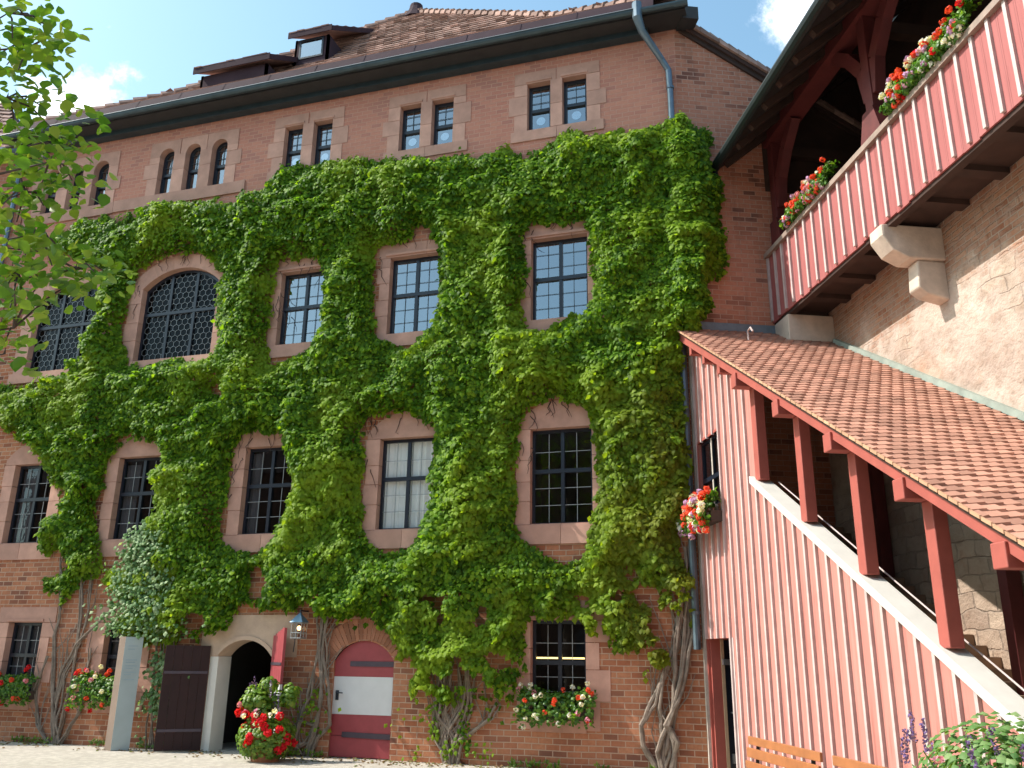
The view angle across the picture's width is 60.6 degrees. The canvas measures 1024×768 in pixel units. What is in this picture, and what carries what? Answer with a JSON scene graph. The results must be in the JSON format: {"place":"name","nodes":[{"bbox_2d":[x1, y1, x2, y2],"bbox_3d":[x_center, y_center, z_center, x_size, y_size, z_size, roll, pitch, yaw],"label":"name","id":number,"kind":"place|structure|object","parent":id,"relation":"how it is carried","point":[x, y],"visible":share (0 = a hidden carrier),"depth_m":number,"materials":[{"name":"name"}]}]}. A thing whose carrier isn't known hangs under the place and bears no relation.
{"place":"outdoors","nodes":[
{"label":"outdoors","id":0,"kind":"place"},
{"bbox_2d":[0,103,31,321],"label":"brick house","id":1,"kind":"structure","parent":0,"point":[5,115],"depth_m":20.32,"materials":[{"name":"brick"}]},
{"bbox_2d":[0,741,526,767],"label":"ground","id":2,"kind":"structure","parent":0,"point":[14,755],"depth_m":13.77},
{"bbox_2d":[0,0,137,376],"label":"linden tree","id":3,"kind":"object","parent":2,"relation":"on","point":[40,241],"visible":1,"depth_m":4.44,"materials":[{"name":"green plant"}]},
{"bbox_2d":[104,637,143,750],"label":"sign pillar","id":4,"kind":"structure","parent":2,"relation":"on","point":[122,707],"depth_m":15.24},
{"bbox_2d":[0,740,509,767],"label":"fallen leaves","id":5,"kind":"object","parent":2,"relation":"on","point":[315,760],"visible":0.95,"depth_m":14.07,"materials":[{"name":"plant"}]},
{"bbox_2d":[234,676,302,762],"bbox_3d":[-3.874,5.319,13.940,0.930,1.282,1.014,16,-23,-41],"label":"flower tub","id":6,"kind":"object","parent":2,"relation":"on","point":[260,739],"visible":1,"depth_m":13.74,"materials":[{"name":"plant"}]},
{"bbox_2d":[11,735,657,767],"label":"weeds","id":7,"kind":"object","parent":2,"relation":"on","point":[512,763],"visible":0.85,"depth_m":14.38,"materials":[{"name":"green plant"}]},
{"bbox_2d":[0,0,861,767],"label":"brick house","id":8,"kind":"structure","parent":2,"relation":"on","point":[416,78],"depth_m":16.64,"materials":[{"name":"brick"}]},
{"bbox_2d":[0,664,40,706],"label":"flower box","id":9,"kind":"object","parent":8,"relation":"attached to","point":[11,693],"visible":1,"depth_m":16.27,"materials":[{"name":"green plant"}]},
{"bbox_2d":[6,623,41,690],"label":"window","id":10,"kind":"structure","parent":8,"relation":"in","point":[28,637],"depth_m":16.99,"materials":[{"name":"glass"}]},
{"bbox_2d":[7,465,53,542],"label":"window","id":11,"kind":"structure","parent":8,"relation":"in","point":[29,499],"depth_m":17.98,"materials":[{"name":"metal"}]},
{"bbox_2d":[45,173,58,212],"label":"window","id":12,"kind":"structure","parent":8,"relation":"in","point":[53,195],"depth_m":20.33,"materials":[{"name":"glass"}]},
{"bbox_2d":[30,287,98,370],"bbox_3d":[-9.558,-1.203,19.001,1.829,1.996,0.069,-5,-18,17],"label":"window","id":13,"kind":"structure","parent":8,"relation":"in","point":[63,330],"depth_m":19.03,"materials":[{"name":"glass"}]},
{"bbox_2d":[69,171,83,208],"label":"window","id":14,"kind":"structure","parent":8,"relation":"in","point":[80,173],"depth_m":20.17,"materials":[{"name":"glass"}]},
{"bbox_2d":[64,664,114,712],"bbox_3d":[-7.474,5.502,15.828,1.271,0.830,0.418,-5,-18,17],"label":"flower box","id":15,"kind":"object","parent":8,"relation":"attached to","point":[102,694],"visible":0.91,"depth_m":15.79,"materials":[{"name":"green plant"}]},
{"bbox_2d":[94,164,108,204],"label":"window","id":16,"kind":"structure","parent":8,"relation":"in","point":[103,174],"depth_m":20.05,"materials":[{"name":"glass"}]},
{"bbox_2d":[0,196,226,744],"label":"climbing vine","id":17,"kind":"object","parent":8,"relation":"attached to","point":[142,398],"visible":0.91,"depth_m":17.34,"materials":[{"name":"green plant"}]},
{"bbox_2d":[104,625,122,691],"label":"window","id":18,"kind":"structure","parent":8,"relation":"in","point":[112,654],"depth_m":16.37,"materials":[{"name":"glass"}]},
{"bbox_2d":[113,457,161,538],"bbox_3d":[-7.256,2.254,17.179,1.036,1.623,0.108,-5,-18,17],"label":"window","id":19,"kind":"structure","parent":8,"relation":"in","point":[131,493],"depth_m":17.26,"materials":[{"name":"metal"}]},
{"bbox_2d":[82,519,205,749],"bbox_3d":[-6.599,4.421,15.734,2.780,3.993,0.523,-5,-18,17],"label":"climbing rose","id":20,"kind":"object","parent":8,"relation":"attached to","point":[138,551],"visible":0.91,"depth_m":15.79,"materials":[{"name":"green plant"}]},
{"bbox_2d":[159,152,173,193],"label":"window","id":21,"kind":"structure","parent":8,"relation":"in","point":[168,162],"depth_m":19.49,"materials":[{"name":"glass"}]},
{"bbox_2d":[137,270,218,360],"bbox_3d":[-6.865,-1.434,18.199,1.859,1.996,0.069,-5,-18,17],"label":"window","id":22,"kind":"structure","parent":8,"relation":"in","point":[179,313],"depth_m":18.21,"materials":[{"name":"glass"}]},
{"bbox_2d":[153,645,210,750],"bbox_3d":[-5.698,5.421,15.166,0.742,1.714,0.069,8,-19,-22],"label":"door leaf","id":23,"kind":"structure","parent":8,"relation":"in","point":[192,714],"depth_m":15.14,"materials":[{"name":"wood"}]},
{"bbox_2d":[186,147,200,188],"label":"window","id":24,"kind":"structure","parent":8,"relation":"in","point":[195,155],"depth_m":19.30,"materials":[{"name":"glass"}]},
{"bbox_2d":[212,142,227,184],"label":"window","id":25,"kind":"structure","parent":8,"relation":"in","point":[221,153],"depth_m":19.10,"materials":[{"name":"glass"}]},
{"bbox_2d":[242,447,290,533],"bbox_3d":[-4.490,2.006,16.361,1.036,1.646,0.112,-5,-18,17],"label":"window","id":26,"kind":"structure","parent":8,"relation":"in","point":[254,483],"depth_m":16.42,"materials":[{"name":"metal"}]},
{"bbox_2d":[164,155,389,756],"bbox_3d":[-4.280,0.700,16.140,4.391,11.426,0.749,-5,-18,17],"label":"climbing vine","id":27,"kind":"object","parent":8,"relation":"attached to","point":[318,492],"visible":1,"depth_m":16.23,"materials":[{"name":"green plant"}]},
{"bbox_2d":[269,628,286,730],"bbox_3d":[-4.000,5.170,14.800,0.069,2.019,0.498,12,-21,-33],"label":"door leaf","id":28,"kind":"structure","parent":8,"relation":"in","point":[279,640],"depth_m":14.88,"materials":[{"name":"wood"}]},
{"bbox_2d":[286,129,302,168],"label":"window","id":29,"kind":"structure","parent":8,"relation":"in","point":[295,136],"depth_m":18.62,"materials":[{"name":"glass"}]},
{"bbox_2d":[290,610,308,651],"bbox_3d":[-3.638,4.226,14.990,0.305,0.697,0.390,-5,-18,17],"label":"wall lantern","id":30,"kind":"object","parent":8,"relation":"attached to","point":[299,618],"depth_m":14.91,"materials":[{"name":"grey metal"}]},
{"bbox_2d":[279,271,324,344],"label":"window","id":31,"kind":"structure","parent":8,"relation":"in","point":[304,297],"depth_m":17.34,"materials":[{"name":"glass"}]},
{"bbox_2d":[315,123,332,164],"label":"window","id":32,"kind":"structure","parent":8,"relation":"in","point":[324,132],"depth_m":18.41,"materials":[{"name":"glass"}]},
{"bbox_2d":[329,641,393,758],"bbox_3d":[-2.484,5.215,14.537,1.105,1.829,0.125,-5,-18,17],"label":"door","id":33,"kind":"structure","parent":8,"relation":"in","point":[364,698],"depth_m":14.53,"materials":[{"name":"wood"}]},
{"bbox_2d":[379,438,433,528],"bbox_3d":[-1.833,1.789,15.566,1.036,1.638,0.111,-5,-18,17],"label":"window","id":34,"kind":"structure","parent":8,"relation":"in","point":[405,492],"depth_m":15.62,"materials":[{"name":"glass"}]},
{"bbox_2d":[401,108,420,149],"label":"window","id":35,"kind":"structure","parent":8,"relation":"in","point":[411,118],"depth_m":17.82,"materials":[{"name":"glass"}]},
{"bbox_2d":[390,256,439,333],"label":"window","id":36,"kind":"structure","parent":8,"relation":"in","point":[415,291],"depth_m":16.66,"materials":[{"name":"glass"}]},
{"bbox_2d":[309,125,571,764],"bbox_3d":[-1.166,0.553,15.178,4.525,11.208,0.756,-5,-18,17],"label":"climbing vine","id":37,"kind":"object","parent":8,"relation":"attached to","point":[471,195],"visible":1,"depth_m":14.98,"materials":[{"name":"green plant"}]},
{"bbox_2d":[433,102,453,144],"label":"window","id":38,"kind":"structure","parent":8,"relation":"in","point":[443,124],"depth_m":17.62,"materials":[{"name":"glass"}]},
{"bbox_2d":[529,85,549,129],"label":"window","id":39,"kind":"structure","parent":8,"relation":"in","point":[539,97],"depth_m":17.04,"materials":[{"name":"glass"}]},
{"bbox_2d":[511,681,597,729],"bbox_3d":[0.651,4.905,13.365,1.340,0.727,0.439,-5,-18,17],"label":"flower box","id":40,"kind":"object","parent":8,"relation":"attached to","point":[561,716],"visible":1,"depth_m":13.30,"materials":[{"name":"green plant"}]},
{"bbox_2d":[532,621,587,709],"bbox_3d":[0.765,4.438,13.858,0.899,1.341,0.069,-5,-18,17],"label":"window","id":41,"kind":"structure","parent":8,"relation":"in","point":[559,662],"depth_m":13.90,"materials":[{"name":"metal"}]},
{"bbox_2d":[533,237,587,319],"bbox_3d":[0.887,-1.877,15.820,1.044,1.585,0.069,-5,-18,17],"label":"window","id":42,"kind":"structure","parent":8,"relation":"in","point":[560,277],"depth_m":15.84,"materials":[{"name":"glass"}]},
{"bbox_2d":[532,428,592,523],"bbox_3d":[0.860,1.561,14.739,1.067,1.631,0.069,-5,-18,17],"label":"window","id":43,"kind":"structure","parent":8,"relation":"in","point":[549,471],"depth_m":14.77,"materials":[{"name":"metal"}]},
{"bbox_2d":[564,79,586,123],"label":"window","id":44,"kind":"structure","parent":8,"relation":"in","point":[575,97],"depth_m":16.83,"materials":[{"name":"glass"}]},
{"bbox_2d":[518,110,730,767],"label":"climbing vine","id":45,"kind":"object","parent":8,"relation":"attached to","point":[572,348],"visible":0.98,"depth_m":14.35,"materials":[{"name":"green plant"}]},
{"bbox_2d":[745,736,822,767],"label":"park bench","id":46,"kind":"object","parent":2,"relation":"on","point":[757,754],"visible":1,"depth_m":8.89,"materials":[{"name":"brown wood"}]},
{"bbox_2d":[673,327,1023,767],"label":"covered staircase","id":47,"kind":"structure","parent":2,"relation":"on","point":[840,643],"depth_m":9.71,"materials":[{"name":"red paint"}]},
{"bbox_2d":[676,486,721,540],"bbox_3d":[2.779,1.929,13.120,0.424,0.776,1.260,2,-17,-6],"label":"flower box","id":48,"kind":"object","parent":47,"relation":"attached to","point":[695,518],"visible":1,"depth_m":12.78,"materials":[{"name":"red plant"}]},
{"bbox_2d":[701,434,719,508],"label":"window","id":49,"kind":"structure","parent":47,"relation":"in","point":[715,476],"depth_m":13.46,"materials":[{"name":"metal"}]},
{"bbox_2d":[722,640,735,767],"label":"glazed door","id":50,"kind":"structure","parent":47,"relation":"in","point":[726,661],"depth_m":12.84,"materials":[{"name":"metal"}]},
{"bbox_2d":[832,755,886,767],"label":"park bench","id":51,"kind":"object","parent":2,"relation":"on","point":[841,762],"visible":1,"depth_m":7.51,"materials":[{"name":"brown wood"}]},
{"bbox_2d":[775,156,1023,668],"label":"castle wall","id":52,"kind":"structure","parent":2,"relation":"on","point":[941,304],"depth_m":11.14,"materials":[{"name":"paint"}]},
{"bbox_2d":[712,0,1023,324],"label":"timber gallery","id":53,"kind":"object","parent":52,"relation":"on","point":[944,140],"visible":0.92,"depth_m":12.35,"materials":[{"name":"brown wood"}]},
{"bbox_2d":[778,157,839,229],"bbox_3d":[4.673,-2.997,13.754,0.509,0.603,1.575,3,-17,-6],"label":"flower box","id":54,"kind":"object","parent":53,"relation":"attached to","point":[798,203],"visible":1,"depth_m":13.45,"materials":[{"name":"green plant"}]},
{"bbox_2d":[878,0,982,114],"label":"flower box","id":55,"kind":"object","parent":53,"relation":"attached to","point":[932,49],"visible":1,"depth_m":10.45,"materials":[{"name":"green plant"}]},
{"bbox_2d":[899,710,1023,767],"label":"flower tub","id":56,"kind":"object","parent":2,"relation":"on","point":[1006,757],"visible":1,"depth_m":5.21,"materials":[{"name":"plant"}]},
{"bbox_2d":[0,0,813,120],"label":"sky","id":57,"kind":"structure","parent":0,"point":[135,48],"materials":[{"name":"blue"}]}
]}

